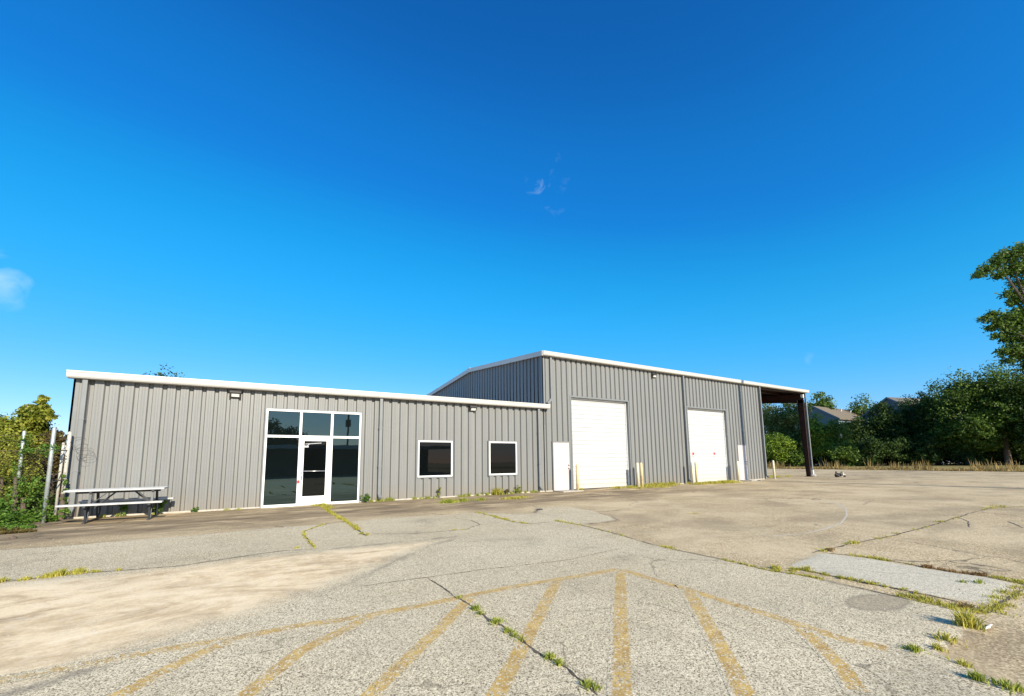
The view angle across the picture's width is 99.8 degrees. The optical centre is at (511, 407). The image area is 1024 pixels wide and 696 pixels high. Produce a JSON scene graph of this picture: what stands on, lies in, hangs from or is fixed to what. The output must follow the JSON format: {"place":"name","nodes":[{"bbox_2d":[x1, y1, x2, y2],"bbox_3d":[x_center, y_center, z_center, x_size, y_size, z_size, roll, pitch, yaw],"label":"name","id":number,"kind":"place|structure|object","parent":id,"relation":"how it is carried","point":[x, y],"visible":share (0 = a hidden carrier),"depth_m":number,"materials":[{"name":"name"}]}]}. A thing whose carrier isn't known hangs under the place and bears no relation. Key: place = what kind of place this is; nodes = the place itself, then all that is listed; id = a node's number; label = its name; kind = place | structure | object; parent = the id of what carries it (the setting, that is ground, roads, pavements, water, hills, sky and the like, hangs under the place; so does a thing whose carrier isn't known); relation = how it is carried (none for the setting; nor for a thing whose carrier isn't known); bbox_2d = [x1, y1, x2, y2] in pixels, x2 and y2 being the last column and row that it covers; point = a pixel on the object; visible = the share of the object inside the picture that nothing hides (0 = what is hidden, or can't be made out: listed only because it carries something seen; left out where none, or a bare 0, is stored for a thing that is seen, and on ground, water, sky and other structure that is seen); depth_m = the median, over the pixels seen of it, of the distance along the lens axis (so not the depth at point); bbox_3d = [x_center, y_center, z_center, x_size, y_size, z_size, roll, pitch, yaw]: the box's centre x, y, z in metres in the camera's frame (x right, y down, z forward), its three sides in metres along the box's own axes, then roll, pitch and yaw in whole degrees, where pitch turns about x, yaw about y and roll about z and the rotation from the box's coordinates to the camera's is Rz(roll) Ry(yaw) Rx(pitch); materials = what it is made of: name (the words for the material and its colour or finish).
{"place":"outdoors","nodes":[
{"label":"outdoors","id":0,"kind":"place"},
{"bbox_2d":[29,498,80,526],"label":"dirt ground","id":1,"kind":"structure","parent":0,"point":[50,523],"depth_m":10.23,"materials":[{"name":"brown soil"}]},
{"bbox_2d":[0,526,37,538],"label":"grass","id":2,"kind":"structure","parent":1,"relation":"on","point":[16,529],"depth_m":8.64,"materials":[{"name":"green plant"}]},
{"bbox_2d":[0,412,40,475],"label":"bush","id":3,"kind":"object","parent":1,"relation":"on","point":[9,425],"visible":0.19,"depth_m":12.19,"materials":[{"name":"green plant"}]},
{"bbox_2d":[0,472,59,529],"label":"bush","id":4,"kind":"object","parent":1,"relation":"on","point":[23,516],"visible":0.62,"depth_m":10.22,"materials":[{"name":"green plant"}]},
{"bbox_2d":[5,394,65,484],"bbox_3d":[-14.303,1.407,12.909,1.704,3.483,1.984,4,-8,-31],"label":"tree","id":5,"kind":"object","parent":1,"relation":"on","point":[39,414],"visible":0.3,"depth_m":12.50,"materials":[{"name":"green plant"}]},
{"bbox_2d":[10,430,66,505],"bbox_3d":[-13.061,1.816,11.927,1.324,2.398,0.998,4,-8,-31],"label":"vine","id":6,"kind":"object","parent":1,"relation":"on","point":[46,439],"visible":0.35,"depth_m":11.90,"materials":[{"name":"green plant"}]},
{"bbox_2d":[0,427,94,522],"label":"chain link fence","id":7,"kind":"object","parent":1,"relation":"on","point":[60,464],"visible":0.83,"depth_m":10.67,"materials":[{"name":"metal"}]},
{"bbox_2d":[0,429,46,505],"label":"vine","id":8,"kind":"object","parent":7,"relation":"attached to","point":[26,456],"visible":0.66,"depth_m":10.75,"materials":[{"name":"green plant"}]},
{"bbox_2d":[5,433,61,520],"bbox_3d":[-11.540,1.718,10.522,1.476,2.207,0.763,-2,-7,14],"label":"vine","id":9,"kind":"object","parent":7,"relation":"attached to","point":[15,491],"visible":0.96,"depth_m":10.49,"materials":[{"name":"green plant"}]},
{"bbox_2d":[57,474,70,519],"bbox_3d":[-11.129,2.244,10.742,0.290,1.210,0.237,4,-8,-31],"label":"vine","id":10,"kind":"object","parent":7,"relation":"attached to","point":[61,511],"visible":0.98,"depth_m":10.69,"materials":[{"name":"green plant"}]},
{"bbox_2d":[0,0,1023,451],"label":"sky","id":11,"kind":"structure","parent":0,"point":[387,196],"materials":[{"name":"blue"}]},
{"bbox_2d":[51,469,1023,524],"bbox_3d":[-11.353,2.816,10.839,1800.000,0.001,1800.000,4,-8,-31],"label":"ground","id":12,"kind":"structure","parent":0,"point":[995,487],"depth_m":19.05,"materials":[{"name":"concrete"}]},
{"bbox_2d":[119,501,128,516],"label":"weed","id":13,"kind":"object","parent":12,"relation":"on","point":[124,507],"visible":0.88,"depth_m":11.36,"materials":[{"name":"green plant"}]},
{"bbox_2d":[147,500,167,513],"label":"weed","id":14,"kind":"object","parent":12,"relation":"on","point":[161,505],"visible":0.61,"depth_m":11.73,"materials":[{"name":"green plant"}]},
{"bbox_2d":[142,365,184,377],"bbox_3d":[-29.180,1.179,35.349,4.568,9.880,4.729,4,-8,-31],"label":"tree","id":15,"kind":"object","parent":12,"relation":"on","point":[160,374],"visible":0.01,"depth_m":35.93,"materials":[{"name":"green plant"}]},
{"bbox_2d":[100,508,241,517],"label":"wall weeds","id":16,"kind":"object","parent":12,"relation":"on","point":[115,515],"depth_m":11.36,"materials":[{"name":"green plant"}]},
{"bbox_2d":[63,370,549,518],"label":"office building","id":17,"kind":"structure","parent":12,"relation":"on","point":[208,445],"depth_m":13.56,"materials":[{"name":"metal"}]},
{"bbox_2d":[298,439,329,504],"bbox_3d":[-6.378,2.067,13.945,0.854,2.113,0.128,4,-8,-31],"label":"entrance door","id":18,"kind":"structure","parent":17,"relation":"in","point":[315,453],"depth_m":13.97,"materials":[{"name":"white metal"}]},
{"bbox_2d":[416,440,452,477],"bbox_3d":[-2.875,1.917,16.161,1.440,1.415,0.080,4,-8,-31],"label":"window","id":19,"kind":"structure","parent":17,"relation":"in","point":[434,457],"depth_m":16.15,"materials":[{"name":"white metal"}]},
{"bbox_2d":[488,441,517,475],"bbox_3d":[-0.369,2.076,17.675,1.385,1.415,0.080,4,-8,-31],"label":"window","id":20,"kind":"structure","parent":17,"relation":"in","point":[502,455],"depth_m":17.66,"materials":[{"name":"white metal"}]},
{"bbox_2d":[300,502,369,548],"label":"doorstep grass","id":21,"kind":"structure","parent":12,"relation":"on","point":[337,516],"depth_m":9.85,"materials":[{"name":"plant"}]},
{"bbox_2d":[360,493,370,502],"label":"weed","id":22,"kind":"object","parent":12,"relation":"on","point":[367,497],"visible":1,"depth_m":14.55,"materials":[{"name":"green plant"}]},
{"bbox_2d":[369,490,537,501],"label":"wall weeds","id":23,"kind":"object","parent":12,"relation":"on","point":[428,497],"depth_m":16.45,"materials":[{"name":"green plant"}]},
{"bbox_2d":[487,487,506,494],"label":"grass tuft","id":24,"kind":"object","parent":12,"relation":"on","point":[496,492],"visible":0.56,"depth_m":17.17,"materials":[{"name":"plant"}]},
{"bbox_2d":[0,487,1023,695],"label":"parking lot","id":25,"kind":"structure","parent":12,"relation":"on","point":[51,621],"depth_m":4.31,"materials":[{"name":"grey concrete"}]},
{"bbox_2d":[55,486,174,523],"bbox_3d":[-9.742,2.396,10.743,1.950,0.766,1.470,4,-8,-31],"label":"picnic table","id":26,"kind":"object","parent":25,"relation":"on","point":[98,504],"visible":1,"depth_m":10.62,"materials":[{"name":"metal"}]},
{"bbox_2d":[0,545,299,582],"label":"joint grass","id":27,"kind":"structure","parent":25,"relation":"on","point":[64,571],"depth_m":5.12,"materials":[{"name":"green plant"}]},
{"bbox_2d":[102,637,241,695],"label":"road marking","id":28,"kind":"object","parent":25,"relation":"on","point":[144,681],"visible":1,"depth_m":2.72,"materials":[{"name":"yellow paint"}]},
{"bbox_2d":[231,615,377,695],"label":"road marking","id":29,"kind":"object","parent":25,"relation":"on","point":[261,682],"visible":1,"depth_m":2.84,"materials":[{"name":"yellow paint"}]},
{"bbox_2d":[0,568,618,684],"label":"road marking","id":30,"kind":"object","parent":25,"relation":"on","point":[70,667],"visible":1,"depth_m":3.27,"materials":[{"name":"yellow paint"}]},
{"bbox_2d":[355,594,478,695],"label":"road marking","id":31,"kind":"object","parent":25,"relation":"on","point":[387,678],"visible":1,"depth_m":2.90,"materials":[{"name":"yellow paint"}]},
{"bbox_2d":[437,498,471,503],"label":"grass tuft","id":32,"kind":"object","parent":25,"relation":"on","point":[451,500],"visible":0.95,"depth_m":13.91,"materials":[{"name":"green plant"}]},
{"bbox_2d":[453,511,529,529],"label":"crack grass","id":33,"kind":"structure","parent":25,"relation":"on","point":[506,519],"depth_m":9.56,"materials":[{"name":"green plant"}]},
{"bbox_2d":[13,507,1018,586],"bbox_3d":[4.778,2.506,10.142,14.154,0.044,18.880,-4,-8,26],"label":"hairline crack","id":34,"kind":"object","parent":25,"relation":"on","point":[582,556],"visible":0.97,"depth_m":6.28,"materials":[{"name":"concrete"}]},
{"bbox_2d":[499,495,533,499],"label":"grass tuft","id":35,"kind":"object","parent":25,"relation":"on","point":[514,498],"visible":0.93,"depth_m":15.17,"materials":[{"name":"green plant"}]},
{"bbox_2d":[480,580,564,695],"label":"road marking","id":36,"kind":"object","parent":25,"relation":"on","point":[504,678],"visible":0.99,"depth_m":2.96,"materials":[{"name":"yellow paint"}]},
{"bbox_2d":[455,594,602,691],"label":"crack weeds","id":37,"kind":"object","parent":25,"relation":"on","point":[586,684],"visible":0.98,"depth_m":2.82,"materials":[{"name":"green plant"}]},
{"bbox_2d":[606,570,637,695],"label":"road marking","id":38,"kind":"object","parent":25,"relation":"on","point":[621,677],"visible":1,"depth_m":3.00,"materials":[{"name":"yellow paint"}]},
{"bbox_2d":[307,521,1022,695],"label":"pavement crack","id":39,"kind":"object","parent":25,"relation":"on","point":[534,650],"visible":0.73,"depth_m":3.99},
{"bbox_2d":[554,519,823,579],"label":"joint grass","id":40,"kind":"structure","parent":25,"relation":"on","point":[773,570],"depth_m":5.05,"materials":[{"name":"green plant"}]},
{"bbox_2d":[679,590,761,695],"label":"road marking","id":41,"kind":"object","parent":25,"relation":"on","point":[736,676],"visible":1,"depth_m":2.89,"materials":[{"name":"yellow paint"}]},
{"bbox_2d":[617,569,887,652],"bbox_3d":[1.877,1.753,3.948,0.245,0.008,2.544,3,-8,-29],"label":"road marking","id":42,"kind":"object","parent":25,"relation":"on","point":[850,640],"visible":1,"depth_m":3.49,"materials":[{"name":"yellow paint"}]},
{"bbox_2d":[764,501,847,535],"bbox_3d":[7.145,2.458,9.926,0.957,0.014,7.849,-7,-9,41],"label":"scrape mark","id":43,"kind":"object","parent":25,"relation":"on","point":[844,518],"visible":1,"depth_m":8.40,"materials":[{"name":"grey concrete"}]},
{"bbox_2d":[785,623,874,692],"bbox_3d":[2.068,1.615,2.850,0.190,0.010,0.996,-3,-7,16],"label":"road marking","id":44,"kind":"object","parent":25,"relation":"on","point":[845,672],"visible":1,"depth_m":2.72,"materials":[{"name":"yellow paint"}]},
{"bbox_2d":[688,505,1023,584],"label":"joint grass","id":45,"kind":"structure","parent":25,"relation":"on","point":[1018,581],"depth_m":5.68,"materials":[{"name":"green plant"}]},
{"bbox_2d":[766,563,1023,617],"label":"joint grass","id":46,"kind":"structure","parent":25,"relation":"on","point":[995,606],"depth_m":3.96,"materials":[{"name":"green plant"}]},
{"bbox_2d":[825,547,987,576],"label":"weeds","id":47,"kind":"object","parent":25,"relation":"on","point":[928,566],"visible":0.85,"depth_m":4.86,"materials":[{"name":"green plant"}]},
{"bbox_2d":[899,643,928,654],"bbox_3d":[2.660,1.593,2.856,0.131,0.054,0.128,1,-7,-11],"label":"grass tuft","id":48,"kind":"object","parent":25,"relation":"on","point":[912,648],"visible":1,"depth_m":2.86,"materials":[{"name":"green plant"}]},
{"bbox_2d":[930,642,948,652],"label":"grass tuft","id":49,"kind":"object","parent":25,"relation":"on","point":[935,645],"visible":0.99,"depth_m":2.87,"materials":[{"name":"green plant"}]},
{"bbox_2d":[922,629,975,647],"bbox_3d":[3.056,1.609,3.009,0.223,0.082,0.185,-1,-7,0],"label":"grass tuft","id":50,"kind":"object","parent":25,"relation":"on","point":[945,636],"visible":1,"depth_m":3.00,"materials":[{"name":"green plant"}]},
{"bbox_2d":[946,656,974,667],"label":"grass tuft","id":51,"kind":"object","parent":25,"relation":"on","point":[963,663],"visible":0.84,"depth_m":2.66,"materials":[{"name":"green plant"}]},
{"bbox_2d":[948,601,980,612],"bbox_3d":[3.896,1.709,3.737,0.182,0.060,0.279,-5,-8,28],"label":"grass tuft","id":52,"kind":"object","parent":25,"relation":"on","point":[962,604],"visible":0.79,"depth_m":3.70,"materials":[{"name":"green plant"}]},
{"bbox_2d":[949,606,989,632],"bbox_3d":[3.454,1.597,3.255,0.252,0.152,0.230,-3,-8,19],"label":"grass tuft","id":53,"kind":"object","parent":25,"relation":"on","point":[967,620],"visible":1,"depth_m":3.24,"materials":[{"name":"green plant"}]},
{"bbox_2d":[959,667,989,684],"bbox_3d":[2.682,1.545,2.487,0.090,0.065,0.126,-1,-7,-1],"label":"grass tuft","id":54,"kind":"object","parent":25,"relation":"on","point":[975,675],"visible":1,"depth_m":2.48,"materials":[{"name":"green plant"}]},
{"bbox_2d":[977,676,1023,694],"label":"grass tuft","id":55,"kind":"object","parent":25,"relation":"on","point":[1016,687],"visible":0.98,"depth_m":2.39,"materials":[{"name":"green plant"}]},
{"bbox_2d":[576,464,578,489],"bbox_3d":[2.869,3.056,18.924,0.260,1.185,0.260,3,-8,-23],"label":"bollard","id":56,"kind":"object","parent":12,"relation":"on","point":[577,476],"visible":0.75,"depth_m":18.88,"materials":[{"name":"beige metal"}]},
{"bbox_2d":[427,350,816,491],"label":"warehouse building","id":57,"kind":"structure","parent":12,"relation":"on","point":[608,423],"depth_m":22.45,"materials":[{"name":"metal"}]},
{"bbox_2d":[553,442,569,489],"bbox_3d":[2.228,2.601,19.157,0.892,2.091,0.125,4,-8,-31],"label":"man door","id":58,"kind":"structure","parent":57,"relation":"in","point":[561,457],"depth_m":19.16,"materials":[{"name":"beige metal"}]},
{"bbox_2d":[571,399,627,489],"bbox_3d":[4.202,1.723,20.745,3.640,4.250,0.070,4,-8,-31],"label":"overhead door","id":59,"kind":"structure","parent":57,"relation":"in","point":[598,427],"depth_m":20.72,"materials":[{"name":"white metal"}]},
{"bbox_2d":[687,409,726,482],"bbox_3d":[11.274,2.186,25.017,3.590,4.220,0.062,4,-8,-31],"label":"overhead door","id":60,"kind":"structure","parent":57,"relation":"in","point":[706,432],"depth_m":25.05,"materials":[{"name":"white metal"}]},
{"bbox_2d":[738,445,747,479],"bbox_3d":[14.135,3.355,26.347,0.852,2.091,0.125,4,-8,-31],"label":"man door","id":61,"kind":"structure","parent":57,"relation":"in","point":[743,461],"depth_m":26.36,"materials":[{"name":"beige metal"}]},
{"bbox_2d":[636,463,639,486],"bbox_3d":[6.094,3.261,20.874,0.260,1.185,0.260,2,-8,-22],"label":"bollard","id":62,"kind":"object","parent":12,"relation":"on","point":[637,474],"visible":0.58,"depth_m":20.83,"materials":[{"name":"white metal"}]},
{"bbox_2d":[640,463,643,486],"bbox_3d":[6.322,3.279,21.038,0.260,1.185,0.260,-4,-8,24],"label":"bollard","id":63,"kind":"object","parent":12,"relation":"on","point":[641,474],"visible":0.81,"depth_m":21.00,"materials":[{"name":"beige metal"}]},
{"bbox_2d":[580,480,740,489],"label":"threshold grass","id":64,"kind":"structure","parent":12,"relation":"on","point":[695,483],"depth_m":21.79,"materials":[{"name":"plant"}]},
{"bbox_2d":[635,481,689,486],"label":"wall weeds","id":65,"kind":"object","parent":12,"relation":"on","point":[655,483],"depth_m":21.94,"materials":[{"name":"green plant"}]},
{"bbox_2d":[691,462,693,483],"bbox_3d":[9.629,3.484,23.008,0.260,1.185,0.260,4,-9,-34],"label":"bollard","id":66,"kind":"object","parent":12,"relation":"on","point":[692,473],"visible":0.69,"depth_m":22.97,"materials":[{"name":"white metal"}]},
{"bbox_2d":[694,462,697,482],"bbox_3d":[9.916,3.505,23.201,0.260,1.185,0.260,-6,-9,37],"label":"bollard","id":67,"kind":"object","parent":12,"relation":"on","point":[696,474],"visible":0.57,"depth_m":23.16,"materials":[{"name":"beige metal"}]},
{"bbox_2d":[736,461,740,481],"bbox_3d":[13.194,3.710,25.156,0.260,1.185,0.260,2,-7,-19],"label":"bollard","id":68,"kind":"object","parent":12,"relation":"on","point":[738,472],"visible":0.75,"depth_m":25.12,"materials":[{"name":"beige metal"}]},
{"bbox_2d":[772,460,775,478],"bbox_3d":[16.758,3.973,27.608,0.260,1.185,0.260,0,-7,-10],"label":"bollard","id":69,"kind":"object","parent":12,"relation":"on","point":[773,468],"visible":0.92,"depth_m":27.56,"materials":[{"name":"beige metal"}]},
{"bbox_2d":[834,471,845,476],"bbox_3d":[22.104,4.476,29.042,0.799,0.397,0.368,0,-7,-5],"label":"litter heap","id":70,"kind":"object","parent":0,"point":[836,474],"visible":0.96,"depth_m":28.94,"materials":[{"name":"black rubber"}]},
{"bbox_2d":[767,462,1023,471],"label":"grass verge","id":71,"kind":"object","parent":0,"point":[933,466],"depth_m":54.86,"materials":[{"name":"green plant"}]},
{"bbox_2d":[762,403,799,464],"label":"tree","id":72,"kind":"object","parent":71,"relation":"on","point":[768,420],"visible":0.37,"depth_m":72.03,"materials":[{"name":"green plant"}]},
{"bbox_2d":[765,432,798,465],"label":"bush","id":73,"kind":"object","parent":71,"relation":"on","point":[778,451],"visible":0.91,"depth_m":65.67,"materials":[{"name":"green plant"}]},
{"bbox_2d":[770,399,812,465],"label":"tree","id":74,"kind":"object","parent":71,"relation":"on","point":[789,417],"visible":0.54,"depth_m":70.33,"materials":[{"name":"green plant"}]},
{"bbox_2d":[781,448,804,466],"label":"shrub","id":75,"kind":"object","parent":71,"relation":"on","point":[796,457],"visible":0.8,"depth_m":65.08,"materials":[{"name":"green plant"}]},
{"bbox_2d":[799,412,838,465],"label":"bush","id":76,"kind":"object","parent":71,"relation":"on","point":[818,444],"visible":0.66,"depth_m":64.89,"materials":[{"name":"green plant"}]},
{"bbox_2d":[807,391,837,409],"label":"tree","id":77,"kind":"object","parent":71,"relation":"on","point":[823,402],"visible":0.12,"depth_m":90.84,"materials":[{"name":"green plant"}]},
{"bbox_2d":[796,406,859,463],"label":"house","id":78,"kind":"structure","parent":71,"relation":"on","point":[842,415],"depth_m":85.32,"materials":[{"name":"beige"}]},
{"bbox_2d":[819,418,856,460],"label":"bush","id":79,"kind":"object","parent":71,"relation":"on","point":[842,427],"visible":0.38,"depth_m":63.84,"materials":[{"name":"green plant"}]},
{"bbox_2d":[824,442,861,465],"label":"shrub","id":80,"kind":"object","parent":71,"relation":"on","point":[842,453],"visible":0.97,"depth_m":61.77,"materials":[{"name":"green plant"}]},
{"bbox_2d":[839,415,879,455],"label":"tree","id":81,"kind":"object","parent":71,"relation":"on","point":[859,430],"visible":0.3,"depth_m":65.67,"materials":[{"name":"green plant"}]},
{"bbox_2d":[846,393,876,415],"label":"tree","id":82,"kind":"object","parent":71,"relation":"on","point":[859,409],"visible":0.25,"depth_m":91.50,"materials":[{"name":"green plant"}]},
{"bbox_2d":[849,435,890,465],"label":"shrub","id":83,"kind":"object","parent":71,"relation":"on","point":[870,445],"visible":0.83,"depth_m":62.11,"materials":[{"name":"green plant"}]},
{"bbox_2d":[863,401,909,465],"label":"tree","id":84,"kind":"object","parent":71,"relation":"on","point":[881,418],"visible":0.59,"depth_m":64.64,"materials":[{"name":"green plant"}]},
{"bbox_2d":[768,457,1019,469],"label":"tall dry stalks","id":85,"kind":"object","parent":71,"relation":"on","point":[925,466],"visible":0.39,"depth_m":41.82,"materials":[{"name":"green plant"}]},
{"bbox_2d":[767,444,1022,465],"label":"undergrowth","id":86,"kind":"object","parent":71,"relation":"on","point":[944,462],"visible":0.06,"depth_m":64.70,"materials":[{"name":"green plant"}]},
{"bbox_2d":[879,436,919,465],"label":"shrub","id":87,"kind":"object","parent":71,"relation":"on","point":[899,452],"visible":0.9,"depth_m":61.44,"materials":[{"name":"green plant"}]},
{"bbox_2d":[888,394,930,444],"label":"tree","id":88,"kind":"object","parent":71,"relation":"on","point":[902,404],"visible":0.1,"depth_m":65.88,"materials":[{"name":"green plant"}]},
{"bbox_2d":[862,397,959,463],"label":"house","id":89,"kind":"structure","parent":71,"relation":"on","point":[890,400],"depth_m":83.91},
{"bbox_2d":[906,430,949,464],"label":"shrub","id":90,"kind":"object","parent":71,"relation":"on","point":[929,453],"visible":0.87,"depth_m":59.97,"materials":[{"name":"green plant"}]},
{"bbox_2d":[903,390,957,464],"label":"tree","id":91,"kind":"object","parent":71,"relation":"on","point":[920,411],"visible":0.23,"depth_m":62.98,"materials":[{"name":"green plant"}]},
{"bbox_2d":[917,366,1006,464],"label":"tree","id":92,"kind":"object","parent":71,"relation":"on","point":[964,427],"visible":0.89,"depth_m":57.97,"materials":[{"name":"green plant"}]},
{"bbox_2d":[936,433,989,465],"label":"shrub","id":93,"kind":"object","parent":71,"relation":"on","point":[957,454],"visible":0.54,"depth_m":58.36,"materials":[{"name":"green plant"}]},
{"bbox_2d":[964,437,1012,464],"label":"shrub","id":94,"kind":"object","parent":71,"relation":"on","point":[994,456],"visible":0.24,"depth_m":57.73,"materials":[{"name":"green plant"}]},
{"bbox_2d":[955,360,1023,464],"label":"tree","id":95,"kind":"object","parent":71,"relation":"on","point":[1002,410],"visible":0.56,"depth_m":55.87,"materials":[{"name":"green plant"}]},
{"bbox_2d":[970,241,1023,372],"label":"tree","id":96,"kind":"object","parent":71,"relation":"on","point":[1009,324],"visible":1,"depth_m":48.72,"materials":[{"name":"green plant"}]},
{"bbox_2d":[983,366,1023,447],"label":"tree","id":97,"kind":"object","parent":71,"relation":"on","point":[1018,428],"visible":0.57,"depth_m":54.54,"materials":[{"name":"green plant"}]},
{"bbox_2d":[998,439,1023,464],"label":"shrub","id":98,"kind":"object","parent":71,"relation":"on","point":[1019,451],"visible":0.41,"depth_m":56.21,"materials":[{"name":"green plant"}]}
]}

